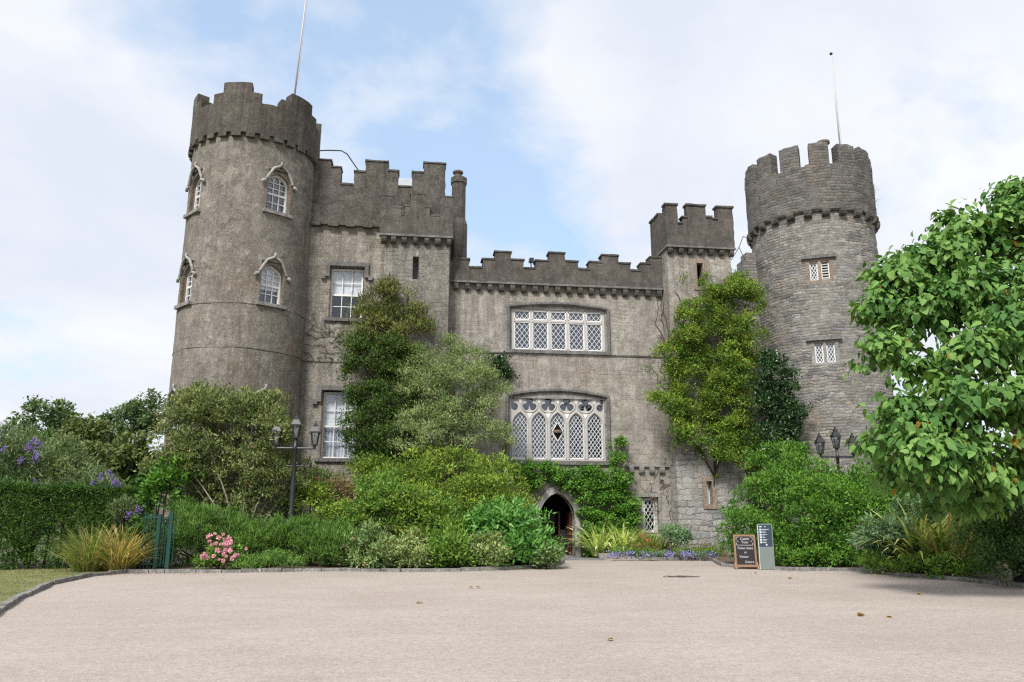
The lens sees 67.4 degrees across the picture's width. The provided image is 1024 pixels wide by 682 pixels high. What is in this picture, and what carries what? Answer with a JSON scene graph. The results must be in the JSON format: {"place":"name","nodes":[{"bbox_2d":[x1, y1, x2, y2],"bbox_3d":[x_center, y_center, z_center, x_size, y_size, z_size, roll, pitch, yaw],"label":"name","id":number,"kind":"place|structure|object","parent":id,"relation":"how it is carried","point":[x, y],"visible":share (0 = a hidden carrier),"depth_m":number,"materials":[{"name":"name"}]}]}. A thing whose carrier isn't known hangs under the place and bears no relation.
{"place":"outdoors","nodes":[
{"label":"outdoors","id":0,"kind":"place"},
{"bbox_2d":[0,567,108,603],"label":"lawn","id":1,"kind":"structure","parent":0,"point":[21,585],"depth_m":19.35,"materials":[{"name":"green plant"}]},
{"bbox_2d":[0,520,141,559],"bbox_3d":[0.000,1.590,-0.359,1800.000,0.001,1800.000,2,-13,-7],"label":"ground","id":2,"kind":"structure","parent":0,"point":[55,539],"depth_m":41.02,"materials":[{"name":"brown soil"}]},
{"bbox_2d":[0,427,63,542],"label":"background tree","id":3,"kind":"object","parent":2,"relation":"on","point":[15,466],"visible":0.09,"depth_m":42.98,"materials":[{"name":"green plant"}]},
{"bbox_2d":[0,413,63,533],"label":"background tree","id":4,"kind":"object","parent":2,"relation":"on","point":[13,420],"visible":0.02,"depth_m":62.61,"materials":[{"name":"green plant"}]},
{"bbox_2d":[11,395,83,533],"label":"background tree","id":5,"kind":"object","parent":2,"relation":"on","point":[54,420],"visible":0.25,"depth_m":64.24,"materials":[{"name":"green plant"}]},
{"bbox_2d":[28,411,115,539],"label":"background tree","id":6,"kind":"object","parent":2,"relation":"on","point":[89,428],"visible":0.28,"depth_m":48.62,"materials":[{"name":"green plant"}]},
{"bbox_2d":[74,411,132,525],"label":"background tree","id":7,"kind":"object","parent":2,"relation":"on","point":[118,426],"visible":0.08,"depth_m":63.36,"materials":[{"name":"green plant"}]},
{"bbox_2d":[70,429,161,541],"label":"background tree","id":8,"kind":"object","parent":2,"relation":"on","point":[125,457],"visible":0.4,"depth_m":44.61,"materials":[{"name":"green plant"}]},
{"bbox_2d":[114,459,156,528],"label":"background tree","id":9,"kind":"object","parent":2,"relation":"on","point":[136,479],"visible":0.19,"depth_m":43.03,"materials":[{"name":"green plant"}]},
{"bbox_2d":[106,387,166,442],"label":"background tree","id":10,"kind":"object","parent":2,"relation":"on","point":[138,413],"visible":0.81,"depth_m":69.03,"materials":[{"name":"green plant"}]},
{"bbox_2d":[157,82,900,562],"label":"castle","id":11,"kind":"structure","parent":2,"relation":"on","point":[289,234],"depth_m":30.77,"materials":[{"name":"grey stone"}]},
{"bbox_2d":[160,384,178,447],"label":"window","id":12,"kind":"structure","parent":11,"relation":"in","point":[173,386],"depth_m":27.35,"materials":[{"name":"white paint"}]},
{"bbox_2d":[174,252,195,309],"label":"window","id":13,"kind":"structure","parent":11,"relation":"in","point":[188,270],"depth_m":28.53,"materials":[{"name":"white paint"}]},
{"bbox_2d":[183,162,204,218],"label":"window","id":14,"kind":"structure","parent":11,"relation":"in","point":[197,178],"depth_m":29.32,"materials":[{"name":"white paint"}]},
{"bbox_2d":[248,384,277,446],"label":"window","id":15,"kind":"structure","parent":11,"relation":"in","point":[266,386],"depth_m":27.29,"materials":[{"name":"white paint"}]},
{"bbox_2d":[254,253,291,309],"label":"window","id":16,"kind":"structure","parent":11,"relation":"in","point":[271,273],"depth_m":28.51,"materials":[{"name":"white paint"}]},
{"bbox_2d":[261,162,297,219],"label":"window","id":17,"kind":"structure","parent":11,"relation":"in","point":[277,181],"depth_m":29.35,"materials":[{"name":"white paint"}]},
{"bbox_2d":[294,0,306,94],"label":"flagpole","id":18,"kind":"object","parent":11,"relation":"on","point":[300,47],"visible":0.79,"depth_m":34.97,"materials":[{"name":"white metal"}]},
{"bbox_2d":[304,315,363,368],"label":"bare vine","id":19,"kind":"object","parent":11,"relation":"attached to","point":[326,336],"visible":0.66,"depth_m":29.82,"materials":[{"name":"brown plant"}]},
{"bbox_2d":[319,150,358,169],"bbox_3d":[-7.056,-7.427,31.356,1.627,0.765,0.145,5,-14,-20],"label":"conduit","id":20,"kind":"object","parent":11,"relation":"attached to","point":[343,152],"visible":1,"depth_m":31.45,"materials":[{"name":"grey metal"}]},
{"bbox_2d":[312,385,366,461],"bbox_3d":[-6.629,3.205,29.500,2.030,2.875,0.860,2,-13,-7],"label":"window","id":21,"kind":"structure","parent":11,"relation":"in","point":[328,452],"depth_m":29.42,"materials":[{"name":"white glass"}]},
{"bbox_2d":[321,261,372,321],"bbox_3d":[-6.586,-1.876,30.652,2.003,2.415,0.860,2,-13,-7],"label":"window","id":22,"kind":"structure","parent":11,"relation":"in","point":[344,282],"depth_m":30.69,"materials":[{"name":"white paint"}]},
{"bbox_2d":[328,323,429,485],"bbox_3d":[-4.798,2.559,28.566,4.120,6.560,1.967,2,-13,-7],"label":"climbing ivy","id":23,"kind":"object","parent":11,"relation":"attached to","point":[383,362],"visible":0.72,"depth_m":28.44,"materials":[{"name":"green plant"}]},
{"bbox_2d":[339,273,445,376],"bbox_3d":[-4.504,-0.716,29.477,4.063,4.173,1.886,2,-13,-7],"label":"wall conifer","id":24,"kind":"object","parent":11,"relation":"attached to","point":[376,313],"depth_m":29.36,"materials":[{"name":"green plant"}]},
{"bbox_2d":[485,350,523,381],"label":"ivy tuft","id":25,"kind":"object","parent":11,"relation":"attached to","point":[499,359],"visible":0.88,"depth_m":30.42,"materials":[{"name":"green plant"}]},
{"bbox_2d":[529,258,533,266],"bbox_3d":[0.804,-3.178,31.998,0.185,0.514,0.320,2,-13,-7],"label":"security camera","id":26,"kind":"object","parent":11,"relation":"on","point":[531,260],"visible":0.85,"depth_m":31.94,"materials":[{"name":"black paint"}]},
{"bbox_2d":[505,388,611,464],"bbox_3d":[1.805,3.439,30.766,4.342,3.035,0.720,2,-13,-7],"label":"window","id":27,"kind":"structure","parent":11,"relation":"in","point":[570,428],"depth_m":30.76,"materials":[{"name":"white paint"}]},
{"bbox_2d":[506,302,611,354],"bbox_3d":[1.879,-0.476,31.685,4.322,2.187,0.751,2,-13,-7],"label":"window","id":28,"kind":"structure","parent":11,"relation":"in","point":[530,329],"depth_m":31.64,"materials":[{"name":"white glass"}]},
{"bbox_2d":[502,434,647,557],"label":"door creeper","id":29,"kind":"object","parent":11,"relation":"attached to","point":[602,494],"depth_m":29.67,"materials":[{"name":"green plant"}]},
{"bbox_2d":[638,493,661,535],"bbox_3d":[5.401,6.892,30.510,0.934,1.658,0.740,2,-13,-7],"label":"window","id":30,"kind":"structure","parent":11,"relation":"in","point":[647,503],"depth_m":30.37,"materials":[{"name":"white paint"}]},
{"bbox_2d":[645,297,670,523],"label":"bare vine","id":31,"kind":"object","parent":11,"relation":"attached to","point":[650,497],"visible":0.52,"depth_m":30.54,"materials":[{"name":"brown plant"}]},
{"bbox_2d":[640,267,778,485],"bbox_3d":[8.055,1.150,30.514,5.940,9.050,2.088,2,-13,-7],"label":"wall creeper","id":32,"kind":"object","parent":11,"relation":"attached to","point":[740,358],"depth_m":30.24,"materials":[{"name":"green plant"}]},
{"bbox_2d":[731,236,747,259],"bbox_3d":[10.081,-4.125,34.059,0.845,1.169,0.034,2,-13,-7],"label":"aerial","id":33,"kind":"object","parent":11,"relation":"attached to","point":[739,248],"visible":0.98,"depth_m":34.03,"materials":[{"name":"black paint"}]},
{"bbox_2d":[739,347,813,476],"bbox_3d":[10.351,2.849,30.006,3.220,5.385,1.447,2,-13,-7],"label":"dark ivy","id":34,"kind":"object","parent":11,"relation":"attached to","point":[779,392],"visible":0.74,"depth_m":29.92,"materials":[{"name":"green plant"}]},
{"bbox_2d":[801,253,835,282],"bbox_3d":[12.790,-2.949,31.968,1.360,1.208,0.510,-4,-13,18],"label":"window","id":35,"kind":"structure","parent":11,"relation":"in","point":[820,269],"depth_m":31.89,"materials":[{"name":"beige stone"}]},
{"bbox_2d":[806,335,841,365],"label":"window","id":36,"kind":"structure","parent":11,"relation":"in","point":[826,352],"depth_m":31.16,"materials":[{"name":"white glass"}]},
{"bbox_2d":[829,52,841,143],"bbox_3d":[16.746,-12.264,39.674,0.150,5.938,0.148,-3,-13,15],"label":"flagpole","id":37,"kind":"object","parent":11,"relation":"attached to","point":[836,104],"visible":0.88,"depth_m":39.66,"materials":[{"name":"white metal"}]},
{"bbox_2d":[44,523,132,570],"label":"tussock grass","id":38,"kind":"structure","parent":0,"point":[78,564],"depth_m":21.61,"materials":[{"name":"green plant"}]},
{"bbox_2d":[0,558,546,569],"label":"soil bed","id":39,"kind":"object","parent":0,"point":[313,565],"visible":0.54,"depth_m":23.57,"materials":[{"name":"brown soil"}]},
{"bbox_2d":[0,419,134,564],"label":"buddleia","id":40,"kind":"object","parent":39,"relation":"on","point":[17,449],"visible":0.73,"depth_m":24.87,"materials":[{"name":"green plant"}]},
{"bbox_2d":[0,476,141,569],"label":"hedge","id":41,"kind":"object","parent":39,"relation":"on","point":[69,489],"visible":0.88,"depth_m":23.10,"materials":[{"name":"green plant"}]},
{"bbox_2d":[61,521,164,570],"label":"tussock grass","id":42,"kind":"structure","parent":39,"relation":"on","point":[120,559],"depth_m":21.65,"materials":[{"name":"plant"}]},
{"bbox_2d":[106,493,142,540],"bbox_3d":[-11.784,5.743,23.286,1.262,2.248,1.072,2,-13,-7],"label":"buddleia","id":43,"kind":"object","parent":39,"relation":"on","point":[121,506],"visible":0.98,"depth_m":23.28,"materials":[{"name":"green plant"}]},
{"bbox_2d":[114,512,181,568],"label":"leafy shrub","id":44,"kind":"object","parent":39,"relation":"on","point":[140,528],"visible":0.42,"depth_m":22.87,"materials":[{"name":"green plant"}]},
{"bbox_2d":[140,511,176,572],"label":"garden gate","id":45,"kind":"structure","parent":39,"relation":"on","point":[169,543],"depth_m":22.16,"materials":[{"name":"teal metal"}]},
{"bbox_2d":[133,451,205,566],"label":"leafy shrub","id":46,"kind":"object","parent":39,"relation":"on","point":[155,487],"visible":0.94,"depth_m":23.81,"materials":[{"name":"green plant"}]},
{"bbox_2d":[161,495,264,566],"bbox_3d":[-9.300,5.873,23.695,3.902,2.306,2.489,2,-13,-7],"label":"juniper","id":47,"kind":"object","parent":39,"relation":"on","point":[188,532],"visible":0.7,"depth_m":23.34,"materials":[{"name":"green plant"}]},
{"bbox_2d":[189,532,247,569],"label":"rose bush","id":48,"kind":"object","parent":39,"relation":"on","point":[219,555],"visible":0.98,"depth_m":22.13,"materials":[{"name":"pink plant"}]},
{"bbox_2d":[131,376,327,556],"bbox_3d":[-9.198,4.196,25.164,5.507,6.119,4.064,-6,-14,26],"label":"tall shrub","id":49,"kind":"object","parent":39,"relation":"on","point":[193,404],"visible":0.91,"depth_m":24.78,"materials":[{"name":"green plant"}]},
{"bbox_2d":[225,546,307,570],"bbox_3d":[-7.192,6.346,22.383,2.535,0.770,1.566,2,-13,-7],"label":"creeping juniper","id":50,"kind":"object","parent":39,"relation":"on","point":[261,560],"visible":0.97,"depth_m":22.16,"materials":[{"name":"green plant"}]},
{"bbox_2d":[229,510,326,566],"bbox_3d":[-7.273,6.113,23.748,3.186,1.800,1.792,2,-13,-7],"label":"juniper","id":51,"kind":"object","parent":39,"relation":"on","point":[274,531],"visible":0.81,"depth_m":23.41,"materials":[{"name":"green plant"}]},
{"bbox_2d":[271,414,320,566],"bbox_3d":[-6.931,4.674,24.266,1.511,4.759,0.440,2,-13,-7],"label":"lamp post","id":52,"kind":"object","parent":39,"relation":"on","point":[315,430],"visible":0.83,"depth_m":24.49,"materials":[{"name":"black metal"}]},
{"bbox_2d":[290,466,341,522],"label":"grey shrub","id":53,"kind":"object","parent":39,"relation":"on","point":[329,474],"visible":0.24,"depth_m":27.12,"materials":[{"name":"green plant"}]},
{"bbox_2d":[278,475,362,563],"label":"green shrub","id":54,"kind":"object","parent":39,"relation":"on","point":[330,510],"visible":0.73,"depth_m":24.91,"materials":[{"name":"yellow plant"}]},
{"bbox_2d":[284,515,370,566],"bbox_3d":[-5.560,6.142,23.455,2.751,1.675,1.692,-4,-13,18],"label":"juniper","id":55,"kind":"object","parent":39,"relation":"on","point":[330,539],"visible":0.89,"depth_m":23.18,"materials":[{"name":"green plant"}]},
{"bbox_2d":[299,471,371,555],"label":"flushed shrub","id":56,"kind":"object","parent":39,"relation":"on","point":[344,489],"visible":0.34,"depth_m":25.86,"materials":[{"name":"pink plant"}]},
{"bbox_2d":[339,518,398,568],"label":"shrub","id":57,"kind":"object","parent":39,"relation":"on","point":[377,551],"visible":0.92,"depth_m":22.79,"materials":[{"name":"green plant"}]},
{"bbox_2d":[380,525,436,568],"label":"shrub","id":58,"kind":"object","parent":39,"relation":"on","point":[411,549],"visible":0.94,"depth_m":22.74,"materials":[{"name":"green plant"}]},
{"bbox_2d":[335,466,482,542],"bbox_3d":[-3.149,5.618,24.843,5.710,3.242,2.740,-2,-13,7],"label":"green shrub","id":59,"kind":"object","parent":39,"relation":"on","point":[377,492],"visible":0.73,"depth_m":24.36,"materials":[{"name":"green plant"}]},
{"bbox_2d":[336,440,542,557],"bbox_3d":[-2.491,5.310,25.862,7.042,4.273,5.148,2,-13,-7],"label":"rhododendron","id":60,"kind":"object","parent":39,"relation":"on","point":[481,488],"visible":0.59,"depth_m":26.06,"materials":[{"name":"green plant"}]},
{"bbox_2d":[379,329,520,498],"bbox_3d":[-2.204,3.635,28.029,5.236,8.467,3.129,2,-13,-7],"label":"silver tree","id":61,"kind":"object","parent":39,"relation":"on","point":[448,418],"visible":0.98,"depth_m":28.03,"materials":[{"name":"green plant"}]},
{"bbox_2d":[425,519,479,567],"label":"shrub","id":62,"kind":"object","parent":39,"relation":"on","point":[449,546],"visible":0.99,"depth_m":22.64,"materials":[{"name":"green plant"}]},
{"bbox_2d":[462,526,518,569],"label":"shrub","id":63,"kind":"object","parent":39,"relation":"on","point":[496,546],"visible":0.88,"depth_m":22.80,"materials":[{"name":"green plant"}]},
{"bbox_2d":[455,494,569,567],"bbox_3d":[-0.021,5.940,23.960,3.700,2.435,2.626,2,-13,-7],"label":"laurel","id":64,"kind":"object","parent":39,"relation":"on","point":[523,538],"visible":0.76,"depth_m":23.59,"materials":[{"name":"green plant"}]},
{"bbox_2d":[0,559,1023,681],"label":"gravel drive","id":65,"kind":"structure","parent":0,"point":[714,622],"depth_m":11.20,"materials":[{"name":"beige gravel"}]},
{"bbox_2d":[0,559,564,613],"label":"kerb","id":66,"kind":"structure","parent":65,"relation":"on","point":[10,602],"depth_m":21.72,"materials":[{"name":"grey stone"}]},
{"bbox_2d":[61,558,1002,585],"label":"leaf litter","id":67,"kind":"object","parent":65,"relation":"on","point":[494,570],"visible":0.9,"depth_m":21.89,"materials":[{"name":"brown plant"}]},
{"bbox_2d":[528,539,567,568],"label":"shrub","id":68,"kind":"object","parent":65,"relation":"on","point":[551,553],"visible":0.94,"depth_m":23.00,"materials":[{"name":"green plant"}]},
{"bbox_2d":[597,553,616,558],"bbox_3d":[3.506,7.925,28.305,0.667,0.213,0.240,2,-13,-7],"label":"stone block","id":69,"kind":"object","parent":65,"relation":"on","point":[602,556],"depth_m":28.18,"materials":[{"name":"grey stone"}]},
{"bbox_2d":[605,543,671,559],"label":"violet flowers","id":70,"kind":"object","parent":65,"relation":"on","point":[646,551],"visible":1,"depth_m":27.27,"materials":[{"name":"purple plant"}]},
{"bbox_2d":[663,575,699,576],"bbox_3d":[4.407,6.132,20.009,0.959,0.030,0.241,0,-13,-1],"label":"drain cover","id":71,"kind":"object","parent":65,"relation":"on","point":[682,576],"visible":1,"depth_m":19.95,"materials":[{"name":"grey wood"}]},
{"bbox_2d":[733,535,758,568],"bbox_3d":[7.050,6.363,23.200,0.690,0.995,0.380,-1,-13,6],"label":"chalkboard sign","id":72,"kind":"object","parent":65,"relation":"on","point":[745,554],"visible":1,"depth_m":23.22,"materials":[{"name":"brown wood"}]},
{"bbox_2d":[617,556,1023,587],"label":"kerb","id":73,"kind":"structure","parent":65,"relation":"on","point":[917,575],"depth_m":22.29,"materials":[{"name":"grey stone"}]},
{"bbox_2d":[0,0,1023,454],"label":"sky","id":74,"kind":"structure","parent":0,"point":[569,125],"materials":[{"name":"blue"}]},
{"bbox_2d":[562,557,604,559],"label":"paving","id":75,"kind":"structure","parent":0,"point":[583,558],"depth_m":28.55,"materials":[{"name":"grey stone"}]},
{"bbox_2d":[596,519,648,555],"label":"striped grass","id":76,"kind":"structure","parent":0,"point":[626,535],"depth_m":28.94,"materials":[{"name":"green plant"}]},
{"bbox_2d":[596,556,1023,582],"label":"soil bed","id":77,"kind":"object","parent":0,"point":[726,559],"visible":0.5,"depth_m":23.12,"materials":[{"name":"brown soil"}]},
{"bbox_2d":[564,519,627,555],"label":"striped grass","id":78,"kind":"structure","parent":77,"relation":"on","point":[593,541],"depth_m":28.95,"materials":[{"name":"green plant"}]},
{"bbox_2d":[627,527,687,556],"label":"day lily","id":79,"kind":"object","parent":77,"relation":"on","point":[654,543],"visible":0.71,"depth_m":28.47,"materials":[{"name":"green plant"}]},
{"bbox_2d":[663,540,685,555],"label":"border plant","id":80,"kind":"object","parent":77,"relation":"on","point":[672,549],"visible":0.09,"depth_m":29.17,"materials":[{"name":"green plant"}]},
{"bbox_2d":[657,521,694,556],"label":"blue shrub","id":81,"kind":"object","parent":77,"relation":"on","point":[680,534],"visible":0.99,"depth_m":27.76,"materials":[{"name":"green plant"}]},
{"bbox_2d":[666,546,721,559],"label":"violet flowers","id":82,"kind":"object","parent":77,"relation":"on","point":[689,553],"visible":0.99,"depth_m":27.25,"materials":[{"name":"purple plant"}]},
{"bbox_2d":[678,541,710,555],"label":"border plant","id":83,"kind":"object","parent":77,"relation":"on","point":[693,547],"visible":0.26,"depth_m":29.09,"materials":[{"name":"green plant"}]},
{"bbox_2d":[702,540,729,555],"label":"border plant","id":84,"kind":"object","parent":77,"relation":"on","point":[715,550],"visible":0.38,"depth_m":29.15,"materials":[{"name":"green plant"}]},
{"bbox_2d":[756,524,774,569],"bbox_3d":[7.581,6.138,22.944,0.450,1.320,0.070,-1,-13,2],"label":"information sign","id":85,"kind":"object","parent":77,"relation":"on","point":[765,546],"visible":1,"depth_m":22.91,"materials":[{"name":"grey metal"}]},
{"bbox_2d":[712,435,898,567],"bbox_3d":[9.526,5.097,24.978,6.317,4.384,4.441,2,-13,-7],"label":"round bush","id":86,"kind":"object","parent":77,"relation":"on","point":[821,496],"visible":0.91,"depth_m":24.04,"materials":[{"name":"green plant"}]},
{"bbox_2d":[814,427,857,541],"bbox_3d":[11.890,5.478,27.775,1.511,4.759,0.440,0,-13,0],"label":"lamp post","id":87,"kind":"object","parent":77,"relation":"on","point":[835,433],"visible":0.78,"depth_m":28.08,"materials":[{"name":"black metal"}]},
{"bbox_2d":[844,509,923,570],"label":"divided leaf shrub","id":88,"kind":"object","parent":77,"relation":"on","point":[881,526],"visible":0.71,"depth_m":21.15,"materials":[{"name":"green plant"}]},
{"bbox_2d":[834,458,966,555],"bbox_3d":[12.996,5.580,25.451,6.313,3.560,4.014,2,-13,-7],"label":"bush","id":89,"kind":"object","parent":77,"relation":"on","point":[857,473],"visible":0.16,"depth_m":24.74,"materials":[{"name":"green plant"}]},
{"bbox_2d":[847,502,969,572],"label":"strap plant","id":90,"kind":"object","parent":77,"relation":"on","point":[925,535],"visible":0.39,"depth_m":20.74,"materials":[{"name":"green plant"}]},
{"bbox_2d":[883,492,946,526],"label":"divided leaf shrub","id":91,"kind":"object","parent":77,"relation":"on","point":[908,504],"visible":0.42,"depth_m":22.18,"materials":[{"name":"green plant"}]},
{"bbox_2d":[855,543,1001,578],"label":"ground cover","id":92,"kind":"object","parent":77,"relation":"on","point":[895,563],"visible":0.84,"depth_m":19.98,"materials":[{"name":"green plant"}]},
{"bbox_2d":[841,175,1023,532],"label":"broadleaf tree","id":93,"kind":"object","parent":77,"relation":"on","point":[946,459],"visible":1,"depth_m":15.58,"materials":[{"name":"green plant"}]},
{"bbox_2d":[892,506,997,574],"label":"strap plant","id":94,"kind":"object","parent":77,"relation":"on","point":[935,541],"visible":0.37,"depth_m":20.36,"materials":[{"name":"green plant"}]},
{"bbox_2d":[871,491,1023,565],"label":"dark bush","id":95,"kind":"object","parent":77,"relation":"on","point":[956,520],"visible":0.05,"depth_m":22.62,"materials":[{"name":"green plant"}]},
{"bbox_2d":[946,504,1023,585],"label":"grey leaf shrub","id":96,"kind":"object","parent":77,"relation":"on","point":[1008,550],"visible":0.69,"depth_m":17.73,"materials":[{"name":"green plant"}]},
{"bbox_2d":[1012,499,1023,581],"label":"silver shrub","id":97,"kind":"object","parent":77,"relation":"on","point":[1020,578],"visible":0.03,"depth_m":18.08,"materials":[{"name":"blue plant"}]}
]}

